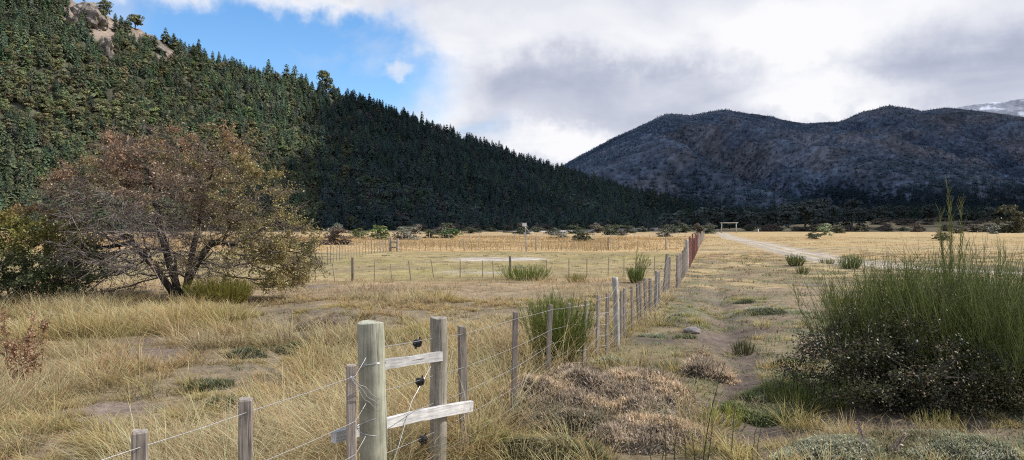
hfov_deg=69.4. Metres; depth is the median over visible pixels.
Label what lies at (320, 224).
broadleaf tree
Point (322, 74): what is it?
broadleaf tree
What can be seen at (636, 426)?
cushion mound
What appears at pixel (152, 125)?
broadleaf tree
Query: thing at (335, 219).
conifer tree
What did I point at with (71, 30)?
conifer tree
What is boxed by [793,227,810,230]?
bush
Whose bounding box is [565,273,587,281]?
broom shrub
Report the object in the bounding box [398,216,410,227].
broadleaf tree
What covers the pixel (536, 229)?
bush
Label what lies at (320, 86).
conifer tree
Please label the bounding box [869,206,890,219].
broadleaf tree
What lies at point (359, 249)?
wire fence
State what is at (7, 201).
broadleaf tree
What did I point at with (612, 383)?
cushion mound
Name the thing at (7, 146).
conifer tree
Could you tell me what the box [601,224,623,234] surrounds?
bush
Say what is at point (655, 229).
gravel road
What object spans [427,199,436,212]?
conifer tree
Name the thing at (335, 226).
bush
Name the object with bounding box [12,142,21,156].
conifer tree
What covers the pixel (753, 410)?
cushion mound
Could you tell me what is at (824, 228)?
bush
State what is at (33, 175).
conifer tree
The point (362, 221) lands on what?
broadleaf tree
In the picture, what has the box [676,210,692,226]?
broadleaf tree
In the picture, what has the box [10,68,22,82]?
broadleaf tree
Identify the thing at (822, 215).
broadleaf tree
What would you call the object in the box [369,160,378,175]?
conifer tree
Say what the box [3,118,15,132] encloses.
broadleaf tree
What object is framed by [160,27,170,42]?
conifer tree
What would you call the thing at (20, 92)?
broadleaf tree
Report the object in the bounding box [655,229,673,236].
bush
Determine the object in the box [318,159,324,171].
conifer tree
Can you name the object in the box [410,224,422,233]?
bush
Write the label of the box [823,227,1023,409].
broom shrub
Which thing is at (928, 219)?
bush
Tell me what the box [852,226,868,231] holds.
bush
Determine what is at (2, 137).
conifer tree
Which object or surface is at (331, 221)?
conifer tree
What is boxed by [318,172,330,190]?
conifer tree
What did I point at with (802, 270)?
broom shrub
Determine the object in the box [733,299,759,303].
mat plant
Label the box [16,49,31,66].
conifer tree
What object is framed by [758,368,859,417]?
grass tussock
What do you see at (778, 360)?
mat plant
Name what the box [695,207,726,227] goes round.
broadleaf tree
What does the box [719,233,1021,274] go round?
dirt road
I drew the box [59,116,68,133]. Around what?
conifer tree
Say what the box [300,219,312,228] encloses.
broadleaf tree
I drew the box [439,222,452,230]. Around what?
bush
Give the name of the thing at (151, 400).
short grass
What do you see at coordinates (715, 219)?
broadleaf tree
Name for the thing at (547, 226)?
bush
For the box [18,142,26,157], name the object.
conifer tree
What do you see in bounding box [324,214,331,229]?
conifer tree
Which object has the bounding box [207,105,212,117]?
conifer tree
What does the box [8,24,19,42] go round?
conifer tree
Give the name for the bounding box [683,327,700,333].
stone
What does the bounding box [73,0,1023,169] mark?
sky
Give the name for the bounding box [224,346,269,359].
mat plant
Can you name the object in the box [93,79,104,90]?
broadleaf tree
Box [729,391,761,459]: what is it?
weed stalks
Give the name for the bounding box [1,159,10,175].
conifer tree
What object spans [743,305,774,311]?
mat plant
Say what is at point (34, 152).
broadleaf tree
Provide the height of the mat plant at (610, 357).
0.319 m
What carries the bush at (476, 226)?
on the ground at (717, 341)
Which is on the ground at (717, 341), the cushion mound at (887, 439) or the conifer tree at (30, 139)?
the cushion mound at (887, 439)
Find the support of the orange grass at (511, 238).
on the ground at (717, 341)
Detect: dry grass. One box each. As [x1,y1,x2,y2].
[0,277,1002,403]
[0,331,1023,459]
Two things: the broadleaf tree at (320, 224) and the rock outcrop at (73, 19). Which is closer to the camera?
the broadleaf tree at (320, 224)
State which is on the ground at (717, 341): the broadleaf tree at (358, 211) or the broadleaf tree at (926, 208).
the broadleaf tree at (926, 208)
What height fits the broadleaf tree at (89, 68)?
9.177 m
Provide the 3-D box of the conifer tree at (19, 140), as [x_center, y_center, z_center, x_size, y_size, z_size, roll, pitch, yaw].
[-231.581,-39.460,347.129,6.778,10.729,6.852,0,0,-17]
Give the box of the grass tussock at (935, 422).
[909,408,965,432]
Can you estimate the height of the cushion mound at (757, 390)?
0.459 m
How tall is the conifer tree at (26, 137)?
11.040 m
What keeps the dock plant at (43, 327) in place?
on the ground at (717, 341)
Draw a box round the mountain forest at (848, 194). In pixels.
[563,104,1023,211]
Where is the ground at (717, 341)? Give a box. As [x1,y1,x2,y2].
[0,221,1023,459]
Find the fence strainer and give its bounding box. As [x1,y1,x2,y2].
[331,316,473,459]
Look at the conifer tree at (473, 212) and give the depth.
402.56 m
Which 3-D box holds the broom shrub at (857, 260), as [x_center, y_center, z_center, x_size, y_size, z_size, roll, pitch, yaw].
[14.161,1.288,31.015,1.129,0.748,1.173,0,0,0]
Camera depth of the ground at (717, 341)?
19.60 m
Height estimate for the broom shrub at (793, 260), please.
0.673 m
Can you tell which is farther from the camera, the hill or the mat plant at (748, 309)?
the hill
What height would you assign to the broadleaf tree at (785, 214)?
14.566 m
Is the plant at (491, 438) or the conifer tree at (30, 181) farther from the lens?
the conifer tree at (30, 181)
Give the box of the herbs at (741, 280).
[2,252,1023,459]
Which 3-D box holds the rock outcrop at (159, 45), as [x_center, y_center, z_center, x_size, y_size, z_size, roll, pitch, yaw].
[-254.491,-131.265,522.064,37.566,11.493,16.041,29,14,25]
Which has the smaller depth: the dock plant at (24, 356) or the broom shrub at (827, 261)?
the dock plant at (24, 356)
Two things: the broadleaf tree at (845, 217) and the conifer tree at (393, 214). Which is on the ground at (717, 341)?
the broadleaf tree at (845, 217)
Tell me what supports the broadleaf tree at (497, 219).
on the hill
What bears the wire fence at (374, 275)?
on the ground at (717, 341)
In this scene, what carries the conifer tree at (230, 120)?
on the hill
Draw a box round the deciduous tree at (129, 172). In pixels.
[23,115,330,300]
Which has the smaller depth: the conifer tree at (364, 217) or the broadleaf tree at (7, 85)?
the conifer tree at (364, 217)
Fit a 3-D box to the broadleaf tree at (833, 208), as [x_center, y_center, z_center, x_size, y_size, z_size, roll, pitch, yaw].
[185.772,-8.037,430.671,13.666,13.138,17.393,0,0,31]
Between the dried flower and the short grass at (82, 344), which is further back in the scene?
the short grass at (82, 344)
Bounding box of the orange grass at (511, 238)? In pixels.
[1,234,1022,251]
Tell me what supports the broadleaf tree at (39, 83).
on the hill
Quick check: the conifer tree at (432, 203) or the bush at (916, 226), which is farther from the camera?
the conifer tree at (432, 203)
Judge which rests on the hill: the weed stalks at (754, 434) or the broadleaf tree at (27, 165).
the broadleaf tree at (27, 165)
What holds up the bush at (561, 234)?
on the ground at (717, 341)
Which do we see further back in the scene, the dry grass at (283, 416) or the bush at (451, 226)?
the bush at (451, 226)
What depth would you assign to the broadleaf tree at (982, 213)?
659.33 m
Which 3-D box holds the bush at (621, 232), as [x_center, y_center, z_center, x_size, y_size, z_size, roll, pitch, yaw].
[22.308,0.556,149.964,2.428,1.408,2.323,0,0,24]
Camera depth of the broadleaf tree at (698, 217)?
438.75 m
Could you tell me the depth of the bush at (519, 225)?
184.08 m
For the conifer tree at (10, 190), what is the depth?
308.92 m
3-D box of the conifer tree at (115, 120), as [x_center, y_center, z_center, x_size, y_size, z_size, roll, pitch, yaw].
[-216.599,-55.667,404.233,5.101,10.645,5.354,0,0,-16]
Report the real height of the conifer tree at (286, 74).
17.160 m
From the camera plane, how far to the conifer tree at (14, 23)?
434.38 m
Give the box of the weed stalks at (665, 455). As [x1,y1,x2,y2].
[648,415,686,459]
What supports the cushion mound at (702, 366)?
on the ground at (717, 341)
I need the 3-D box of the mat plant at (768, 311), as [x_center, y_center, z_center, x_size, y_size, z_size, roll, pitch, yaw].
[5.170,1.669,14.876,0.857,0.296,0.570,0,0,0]
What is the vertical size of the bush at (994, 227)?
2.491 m
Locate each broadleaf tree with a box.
[0,83,14,93]
[0,108,16,121]
[0,154,13,164]
[2,66,13,74]
[2,88,13,98]
[2,198,10,209]
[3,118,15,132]
[9,186,24,200]
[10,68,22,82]
[13,88,28,97]
[21,161,33,171]
[26,148,44,158]
[31,200,46,213]
[33,80,45,89]
[33,94,48,110]
[39,116,53,126]
[43,106,55,113]
[51,44,63,56]
[56,99,67,110]
[73,122,85,133]
[84,64,98,73]
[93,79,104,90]
[99,0,113,16]
[108,100,121,108]
[110,107,120,115]
[119,114,129,124]
[124,122,139,135]
[126,14,144,29]
[131,107,142,115]
[148,123,158,131]
[300,208,310,216]
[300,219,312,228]
[305,198,314,206]
[314,201,322,209]
[316,70,335,90]
[316,217,326,229]
[325,190,336,199]
[334,209,345,220]
[349,209,361,218]
[353,219,365,227]
[356,206,368,214]
[380,214,392,223]
[382,190,392,200]
[391,221,402,229]
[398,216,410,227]
[403,186,413,192]
[491,216,501,228]
[656,212,681,224]
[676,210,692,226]
[687,211,705,225]
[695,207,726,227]
[707,213,724,229]
[720,210,738,228]
[733,211,750,228]
[737,205,756,224]
[746,212,764,227]
[761,210,779,225]
[774,203,798,225]
[774,204,795,227]
[789,199,824,226]
[808,202,832,225]
[810,197,831,221]
[824,205,843,224]
[835,208,854,225]
[836,198,865,219]
[848,207,871,226]
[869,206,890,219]
[893,205,912,219]
[918,204,940,218]
[951,205,970,220]
[972,207,995,220]
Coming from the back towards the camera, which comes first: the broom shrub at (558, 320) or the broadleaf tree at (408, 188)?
the broadleaf tree at (408, 188)
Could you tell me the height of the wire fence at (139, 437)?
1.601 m
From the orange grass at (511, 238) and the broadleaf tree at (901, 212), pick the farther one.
the broadleaf tree at (901, 212)
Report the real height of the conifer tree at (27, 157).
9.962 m
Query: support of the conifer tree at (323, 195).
on the hill
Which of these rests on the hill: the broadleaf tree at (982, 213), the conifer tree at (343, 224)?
the conifer tree at (343, 224)
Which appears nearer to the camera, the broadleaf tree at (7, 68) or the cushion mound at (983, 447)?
the cushion mound at (983, 447)
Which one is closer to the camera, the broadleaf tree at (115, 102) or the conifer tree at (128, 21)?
the broadleaf tree at (115, 102)
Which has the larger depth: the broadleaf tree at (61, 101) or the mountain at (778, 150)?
the mountain at (778, 150)
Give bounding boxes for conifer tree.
[0,72,10,92]
[0,134,5,148]
[0,134,13,153]
[1,152,18,174]
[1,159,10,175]
[2,152,15,176]
[3,167,15,184]
[3,184,17,203]
[4,143,12,155]
[4,180,12,189]
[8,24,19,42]
[10,19,21,35]
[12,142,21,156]
[13,183,22,203]
[15,162,25,182]
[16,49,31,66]
[16,135,26,155]
[17,172,30,189]
[17,189,30,203]
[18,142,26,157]
[21,197,29,209]
[23,127,33,147]
[23,154,31,165]
[24,131,35,149]
[25,111,33,128]
[25,175,37,191]
[28,168,39,189]
[29,16,35,31]
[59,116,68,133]
[67,95,75,115]
[68,119,77,134]
[69,26,77,42]
[113,119,118,132]
[117,15,123,27]
[123,16,131,31]
[139,120,145,136]
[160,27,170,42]
[168,33,177,47]
[192,46,199,57]
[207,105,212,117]
[211,51,215,64]
[226,115,234,132]
[230,62,235,74]
[265,59,272,78]
[265,68,269,82]
[280,64,291,79]
[290,65,300,81]
[301,192,310,206]
[305,202,318,219]
[310,214,317,229]
[313,167,319,184]
[316,80,323,91]
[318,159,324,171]
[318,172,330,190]
[319,190,326,200]
[323,196,333,209]
[323,207,330,225]
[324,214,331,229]
[325,214,335,227]
[331,161,340,177]
[333,212,339,223]
[338,204,345,222]
[340,215,346,229]
[352,196,361,209]
[359,209,368,224]
[366,219,370,229]
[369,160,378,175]
[370,204,381,225]
[379,210,389,229]
[389,205,398,221]
[390,199,400,213]
[398,200,406,212]
[426,212,437,228]
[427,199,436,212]
[469,207,479,224]
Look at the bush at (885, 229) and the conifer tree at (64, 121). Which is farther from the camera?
the conifer tree at (64, 121)
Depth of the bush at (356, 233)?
107.65 m
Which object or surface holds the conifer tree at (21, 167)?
on the hill
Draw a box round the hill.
[0,0,638,230]
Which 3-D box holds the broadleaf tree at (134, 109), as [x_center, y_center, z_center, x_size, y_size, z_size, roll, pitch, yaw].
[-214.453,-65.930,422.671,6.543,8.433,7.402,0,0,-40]
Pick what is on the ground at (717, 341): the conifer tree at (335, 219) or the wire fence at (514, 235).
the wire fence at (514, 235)
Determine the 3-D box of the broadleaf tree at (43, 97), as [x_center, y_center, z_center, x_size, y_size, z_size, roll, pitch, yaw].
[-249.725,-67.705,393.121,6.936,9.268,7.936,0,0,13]
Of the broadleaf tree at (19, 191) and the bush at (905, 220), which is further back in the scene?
the bush at (905, 220)
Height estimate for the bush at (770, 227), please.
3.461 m
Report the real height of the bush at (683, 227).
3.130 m
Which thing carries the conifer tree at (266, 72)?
on the hill
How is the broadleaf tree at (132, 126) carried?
on the hill
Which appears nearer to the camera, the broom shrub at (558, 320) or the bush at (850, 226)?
the broom shrub at (558, 320)
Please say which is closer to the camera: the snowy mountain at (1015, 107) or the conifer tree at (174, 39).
the conifer tree at (174, 39)
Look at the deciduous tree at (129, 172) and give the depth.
17.14 m
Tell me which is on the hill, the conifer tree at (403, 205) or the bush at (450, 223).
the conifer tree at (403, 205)
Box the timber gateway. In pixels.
[716,222,737,232]
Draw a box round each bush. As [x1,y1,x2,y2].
[319,228,353,244]
[326,222,342,235]
[349,228,368,238]
[367,225,389,239]
[392,226,420,239]
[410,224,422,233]
[420,224,427,230]
[422,229,437,237]
[432,227,445,234]
[438,228,462,237]
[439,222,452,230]
[439,223,454,228]
[460,227,481,233]
[472,224,482,230]
[487,227,496,231]
[503,225,512,231]
[512,227,531,233]
[517,223,529,233]
[529,227,543,231]
[541,224,550,230]
[543,228,559,233]
[546,231,569,237]
[564,224,585,233]
[571,229,594,241]
[588,222,604,232]
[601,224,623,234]
[617,229,626,235]
[621,225,638,232]
[636,226,649,231]
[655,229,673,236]
[660,224,680,232]
[675,223,693,232]
[694,223,703,233]
[701,225,717,233]
[743,226,754,230]
[761,223,779,231]
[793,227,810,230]
[805,232,821,238]
[814,223,834,231]
[817,223,832,235]
[832,225,846,232]
[844,224,854,231]
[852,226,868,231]
[867,220,888,224]
[875,218,891,221]
[880,223,893,231]
[894,227,910,230]
[895,221,916,224]
[902,219,919,222]
[910,222,923,231]
[919,218,936,221]
[931,232,950,240]
[938,224,953,230]
[952,226,970,232]
[957,221,970,224]
[965,224,982,231]
[970,220,989,223]
[975,226,990,231]
[986,224,999,233]
[990,204,1023,232]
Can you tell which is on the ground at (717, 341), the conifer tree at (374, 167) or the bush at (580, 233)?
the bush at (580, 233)
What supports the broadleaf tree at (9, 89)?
on the hill
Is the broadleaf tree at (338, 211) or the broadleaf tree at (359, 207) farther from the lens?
the broadleaf tree at (359, 207)
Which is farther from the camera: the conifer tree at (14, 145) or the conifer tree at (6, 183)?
the conifer tree at (14, 145)
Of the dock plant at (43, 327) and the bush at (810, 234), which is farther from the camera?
the bush at (810, 234)
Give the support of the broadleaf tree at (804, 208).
on the ground at (717, 341)
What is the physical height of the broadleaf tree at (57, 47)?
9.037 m
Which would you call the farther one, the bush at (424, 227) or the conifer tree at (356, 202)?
the conifer tree at (356, 202)
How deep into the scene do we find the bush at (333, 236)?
71.87 m
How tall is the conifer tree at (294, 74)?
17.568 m
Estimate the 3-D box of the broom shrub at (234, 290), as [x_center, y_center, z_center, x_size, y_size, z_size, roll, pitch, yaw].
[-6.525,1.339,16.596,1.851,0.722,1.343,0,0,0]
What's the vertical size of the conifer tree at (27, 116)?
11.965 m
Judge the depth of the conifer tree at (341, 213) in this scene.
353.66 m
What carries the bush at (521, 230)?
on the ground at (717, 341)
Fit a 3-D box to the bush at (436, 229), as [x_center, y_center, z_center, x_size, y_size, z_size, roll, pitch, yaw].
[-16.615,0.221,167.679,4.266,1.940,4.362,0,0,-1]
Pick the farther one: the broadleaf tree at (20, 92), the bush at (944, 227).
the broadleaf tree at (20, 92)
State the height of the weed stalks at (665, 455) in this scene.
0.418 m
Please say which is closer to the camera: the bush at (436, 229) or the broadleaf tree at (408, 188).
the bush at (436, 229)
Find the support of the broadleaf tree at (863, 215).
on the ground at (717, 341)
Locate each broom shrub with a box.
[179,275,261,304]
[495,263,555,280]
[513,282,598,368]
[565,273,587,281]
[626,250,651,282]
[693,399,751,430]
[729,337,755,354]
[785,242,1022,404]
[785,254,806,265]
[795,265,810,273]
[818,258,834,263]
[822,243,1020,396]
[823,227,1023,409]
[835,254,863,268]
[930,177,983,288]
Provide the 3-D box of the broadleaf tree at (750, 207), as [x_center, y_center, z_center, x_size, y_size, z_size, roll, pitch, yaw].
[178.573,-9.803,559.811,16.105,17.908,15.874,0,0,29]
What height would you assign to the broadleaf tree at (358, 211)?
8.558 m
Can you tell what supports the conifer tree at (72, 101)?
on the hill
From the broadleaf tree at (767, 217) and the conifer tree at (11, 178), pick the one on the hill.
the conifer tree at (11, 178)
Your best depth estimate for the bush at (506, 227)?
274.94 m
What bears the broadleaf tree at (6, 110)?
on the hill
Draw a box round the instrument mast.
[522,223,527,251]
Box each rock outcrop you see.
[66,16,78,27]
[70,2,107,30]
[99,37,115,59]
[140,33,170,53]
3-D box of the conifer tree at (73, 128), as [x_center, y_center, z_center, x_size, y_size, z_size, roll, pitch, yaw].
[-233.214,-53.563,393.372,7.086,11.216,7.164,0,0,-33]
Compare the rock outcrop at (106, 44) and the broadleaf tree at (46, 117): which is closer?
the broadleaf tree at (46, 117)
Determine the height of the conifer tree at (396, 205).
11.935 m
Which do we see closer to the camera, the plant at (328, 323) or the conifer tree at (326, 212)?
the plant at (328, 323)
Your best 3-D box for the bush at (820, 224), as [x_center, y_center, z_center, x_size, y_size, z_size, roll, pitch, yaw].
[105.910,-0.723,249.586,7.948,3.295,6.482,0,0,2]
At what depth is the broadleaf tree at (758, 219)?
447.99 m
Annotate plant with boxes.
[0,305,38,389]
[23,314,53,383]
[187,373,235,391]
[202,393,254,411]
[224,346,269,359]
[272,340,318,356]
[294,312,349,331]
[457,419,511,450]
[466,330,499,338]
[588,355,634,364]
[637,332,667,337]
[674,332,697,339]
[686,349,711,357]
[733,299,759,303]
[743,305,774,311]
[751,305,788,315]
[770,355,822,366]
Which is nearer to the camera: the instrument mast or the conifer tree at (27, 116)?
the instrument mast
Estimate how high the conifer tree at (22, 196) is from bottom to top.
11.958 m
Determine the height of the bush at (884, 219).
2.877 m
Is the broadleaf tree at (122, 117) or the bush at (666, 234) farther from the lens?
the broadleaf tree at (122, 117)
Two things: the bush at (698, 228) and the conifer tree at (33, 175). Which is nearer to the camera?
the bush at (698, 228)
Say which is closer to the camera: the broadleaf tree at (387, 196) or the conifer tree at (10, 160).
the conifer tree at (10, 160)
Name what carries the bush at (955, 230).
on the ground at (717, 341)
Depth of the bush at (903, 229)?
323.05 m
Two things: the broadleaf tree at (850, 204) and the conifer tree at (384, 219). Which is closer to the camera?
the conifer tree at (384, 219)
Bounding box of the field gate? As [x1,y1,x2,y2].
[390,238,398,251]
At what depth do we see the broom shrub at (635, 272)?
23.16 m
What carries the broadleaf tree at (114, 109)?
on the hill
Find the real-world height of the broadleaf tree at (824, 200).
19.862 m
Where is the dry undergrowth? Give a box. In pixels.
[285,281,466,296]
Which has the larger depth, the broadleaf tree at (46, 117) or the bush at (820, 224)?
the broadleaf tree at (46, 117)
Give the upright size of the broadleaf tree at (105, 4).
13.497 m
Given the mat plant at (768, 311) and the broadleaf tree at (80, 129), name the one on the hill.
the broadleaf tree at (80, 129)
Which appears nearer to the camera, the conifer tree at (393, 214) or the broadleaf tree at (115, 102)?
the conifer tree at (393, 214)
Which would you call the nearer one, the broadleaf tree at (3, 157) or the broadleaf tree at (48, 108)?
the broadleaf tree at (3, 157)
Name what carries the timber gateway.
on the ground at (717, 341)
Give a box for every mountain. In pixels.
[564,106,1023,209]
[956,98,1023,116]
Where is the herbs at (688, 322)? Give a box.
[1,306,1023,459]
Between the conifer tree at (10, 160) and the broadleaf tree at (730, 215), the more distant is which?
the broadleaf tree at (730, 215)
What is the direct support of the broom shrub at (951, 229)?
on the ground at (717, 341)
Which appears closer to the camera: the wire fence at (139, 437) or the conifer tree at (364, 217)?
the wire fence at (139, 437)
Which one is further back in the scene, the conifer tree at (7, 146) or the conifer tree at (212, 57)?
the conifer tree at (212, 57)
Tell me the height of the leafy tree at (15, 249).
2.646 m
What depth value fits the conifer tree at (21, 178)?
320.59 m
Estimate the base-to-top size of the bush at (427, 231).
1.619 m
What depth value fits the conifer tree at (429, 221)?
373.52 m
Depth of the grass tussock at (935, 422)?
6.08 m
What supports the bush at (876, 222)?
on the ground at (717, 341)
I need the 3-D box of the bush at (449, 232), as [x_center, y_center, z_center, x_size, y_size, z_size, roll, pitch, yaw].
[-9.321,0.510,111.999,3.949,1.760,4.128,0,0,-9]
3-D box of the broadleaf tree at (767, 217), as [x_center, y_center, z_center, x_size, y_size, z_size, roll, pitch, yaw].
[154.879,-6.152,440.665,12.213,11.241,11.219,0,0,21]
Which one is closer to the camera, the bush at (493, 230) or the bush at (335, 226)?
the bush at (335, 226)
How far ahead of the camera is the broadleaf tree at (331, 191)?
382.74 m
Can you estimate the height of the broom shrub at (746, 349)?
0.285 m
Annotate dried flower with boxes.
[855,421,907,459]
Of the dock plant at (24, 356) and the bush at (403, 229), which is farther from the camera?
the bush at (403, 229)
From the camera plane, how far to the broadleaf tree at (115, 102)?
423.83 m
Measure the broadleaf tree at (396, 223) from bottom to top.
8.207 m
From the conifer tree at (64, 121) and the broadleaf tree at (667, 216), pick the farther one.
the broadleaf tree at (667, 216)
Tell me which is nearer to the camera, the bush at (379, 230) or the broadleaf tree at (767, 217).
the bush at (379, 230)
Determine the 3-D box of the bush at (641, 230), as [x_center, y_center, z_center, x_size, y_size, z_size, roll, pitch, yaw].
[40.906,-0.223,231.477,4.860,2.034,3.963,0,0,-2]
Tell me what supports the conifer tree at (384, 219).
on the hill
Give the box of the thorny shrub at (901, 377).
[762,271,1023,425]
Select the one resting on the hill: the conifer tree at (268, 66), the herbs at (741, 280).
the conifer tree at (268, 66)
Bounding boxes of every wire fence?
[102,231,704,459]
[280,256,654,281]
[327,238,389,263]
[380,231,695,240]
[406,236,683,250]
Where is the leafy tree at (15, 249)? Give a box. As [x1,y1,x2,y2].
[0,194,115,300]
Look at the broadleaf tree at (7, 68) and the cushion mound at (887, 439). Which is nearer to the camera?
the cushion mound at (887, 439)
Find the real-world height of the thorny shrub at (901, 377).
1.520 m
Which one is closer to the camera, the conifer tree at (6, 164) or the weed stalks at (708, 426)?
the weed stalks at (708, 426)
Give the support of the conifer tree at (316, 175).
on the hill
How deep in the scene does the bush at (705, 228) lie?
191.07 m
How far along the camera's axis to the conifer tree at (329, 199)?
367.86 m
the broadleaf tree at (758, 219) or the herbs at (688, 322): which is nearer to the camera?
the herbs at (688, 322)
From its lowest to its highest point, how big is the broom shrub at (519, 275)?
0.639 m
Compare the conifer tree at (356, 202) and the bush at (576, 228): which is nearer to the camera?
the bush at (576, 228)
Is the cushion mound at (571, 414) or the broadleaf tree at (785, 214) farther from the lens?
the broadleaf tree at (785, 214)
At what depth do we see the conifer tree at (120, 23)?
510.64 m
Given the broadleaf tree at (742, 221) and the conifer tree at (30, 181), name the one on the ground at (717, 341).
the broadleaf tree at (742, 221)
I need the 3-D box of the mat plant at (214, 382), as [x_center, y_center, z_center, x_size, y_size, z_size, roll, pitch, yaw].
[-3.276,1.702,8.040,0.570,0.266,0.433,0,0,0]
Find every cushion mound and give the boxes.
[486,356,711,420]
[490,421,615,459]
[496,389,631,439]
[582,399,730,455]
[676,352,741,384]
[718,387,809,426]
[724,374,836,404]
[762,414,906,459]
[823,413,963,459]
[884,412,1023,459]
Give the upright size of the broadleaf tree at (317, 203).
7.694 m
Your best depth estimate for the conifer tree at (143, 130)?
407.44 m
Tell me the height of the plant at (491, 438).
0.238 m
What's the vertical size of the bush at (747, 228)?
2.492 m
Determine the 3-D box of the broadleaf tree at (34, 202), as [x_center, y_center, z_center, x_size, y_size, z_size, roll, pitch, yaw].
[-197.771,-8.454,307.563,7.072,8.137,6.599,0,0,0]
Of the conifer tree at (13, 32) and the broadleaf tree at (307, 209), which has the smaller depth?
the broadleaf tree at (307, 209)
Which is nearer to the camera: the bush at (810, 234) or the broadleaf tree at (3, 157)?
the bush at (810, 234)
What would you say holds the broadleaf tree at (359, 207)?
on the hill
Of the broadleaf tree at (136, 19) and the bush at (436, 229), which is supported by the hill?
the broadleaf tree at (136, 19)
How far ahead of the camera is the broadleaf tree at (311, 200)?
368.04 m
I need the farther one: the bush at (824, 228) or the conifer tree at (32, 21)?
the conifer tree at (32, 21)
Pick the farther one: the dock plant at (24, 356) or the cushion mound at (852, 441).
the dock plant at (24, 356)
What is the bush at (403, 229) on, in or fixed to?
on the ground at (717, 341)
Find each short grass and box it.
[0,299,855,400]
[0,386,1022,459]
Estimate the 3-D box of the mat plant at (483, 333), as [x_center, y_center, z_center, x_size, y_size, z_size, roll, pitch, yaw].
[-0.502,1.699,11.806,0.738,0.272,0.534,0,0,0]
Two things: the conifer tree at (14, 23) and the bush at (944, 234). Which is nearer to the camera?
the bush at (944, 234)
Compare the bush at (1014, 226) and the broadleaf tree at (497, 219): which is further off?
the broadleaf tree at (497, 219)
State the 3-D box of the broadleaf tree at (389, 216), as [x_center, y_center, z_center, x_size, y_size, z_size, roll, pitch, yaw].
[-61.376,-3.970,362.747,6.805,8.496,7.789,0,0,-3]
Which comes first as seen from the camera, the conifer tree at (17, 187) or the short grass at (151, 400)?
the short grass at (151, 400)
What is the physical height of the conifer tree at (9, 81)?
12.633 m
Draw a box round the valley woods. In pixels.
[643,186,1023,227]
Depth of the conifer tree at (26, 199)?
302.46 m
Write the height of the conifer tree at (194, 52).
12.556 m
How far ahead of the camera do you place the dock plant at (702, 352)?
9.05 m
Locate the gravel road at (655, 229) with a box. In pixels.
[502,227,691,232]
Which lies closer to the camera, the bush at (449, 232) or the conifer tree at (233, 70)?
the bush at (449, 232)
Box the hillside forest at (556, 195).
[0,0,732,230]
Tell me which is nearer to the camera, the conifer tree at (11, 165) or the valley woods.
the conifer tree at (11, 165)
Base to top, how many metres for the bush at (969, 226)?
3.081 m
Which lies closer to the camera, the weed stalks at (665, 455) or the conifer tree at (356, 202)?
the weed stalks at (665, 455)
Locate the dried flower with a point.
(860, 430)
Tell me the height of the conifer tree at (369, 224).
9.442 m
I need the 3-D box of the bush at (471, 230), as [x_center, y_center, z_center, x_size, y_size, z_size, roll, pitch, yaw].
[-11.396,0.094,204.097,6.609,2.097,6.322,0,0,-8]
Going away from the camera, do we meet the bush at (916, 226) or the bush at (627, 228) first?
the bush at (627, 228)
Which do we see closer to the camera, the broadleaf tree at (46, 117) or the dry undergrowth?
the dry undergrowth
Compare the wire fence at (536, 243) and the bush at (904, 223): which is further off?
the bush at (904, 223)
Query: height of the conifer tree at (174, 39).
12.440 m
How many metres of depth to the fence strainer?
4.20 m
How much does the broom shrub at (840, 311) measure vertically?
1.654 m
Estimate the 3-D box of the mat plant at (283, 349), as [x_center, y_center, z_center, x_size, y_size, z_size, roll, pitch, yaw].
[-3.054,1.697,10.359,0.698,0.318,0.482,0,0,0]
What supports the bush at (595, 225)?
on the ground at (717, 341)
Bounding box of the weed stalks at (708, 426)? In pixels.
[691,363,724,459]
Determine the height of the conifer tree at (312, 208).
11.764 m
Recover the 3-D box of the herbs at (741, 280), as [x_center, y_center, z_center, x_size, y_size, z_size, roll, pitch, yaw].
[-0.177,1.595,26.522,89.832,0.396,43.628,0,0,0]
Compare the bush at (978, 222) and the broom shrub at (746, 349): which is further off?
the bush at (978, 222)
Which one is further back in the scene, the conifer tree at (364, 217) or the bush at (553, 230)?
the conifer tree at (364, 217)
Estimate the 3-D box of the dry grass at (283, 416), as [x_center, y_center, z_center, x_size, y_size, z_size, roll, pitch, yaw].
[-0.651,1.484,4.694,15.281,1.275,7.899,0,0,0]
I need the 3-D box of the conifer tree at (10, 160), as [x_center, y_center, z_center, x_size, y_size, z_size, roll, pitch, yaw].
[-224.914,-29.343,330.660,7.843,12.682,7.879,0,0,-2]
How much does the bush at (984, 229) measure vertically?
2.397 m
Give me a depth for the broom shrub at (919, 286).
7.62 m
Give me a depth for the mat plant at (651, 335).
11.60 m
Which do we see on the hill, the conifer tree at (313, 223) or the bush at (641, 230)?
the conifer tree at (313, 223)

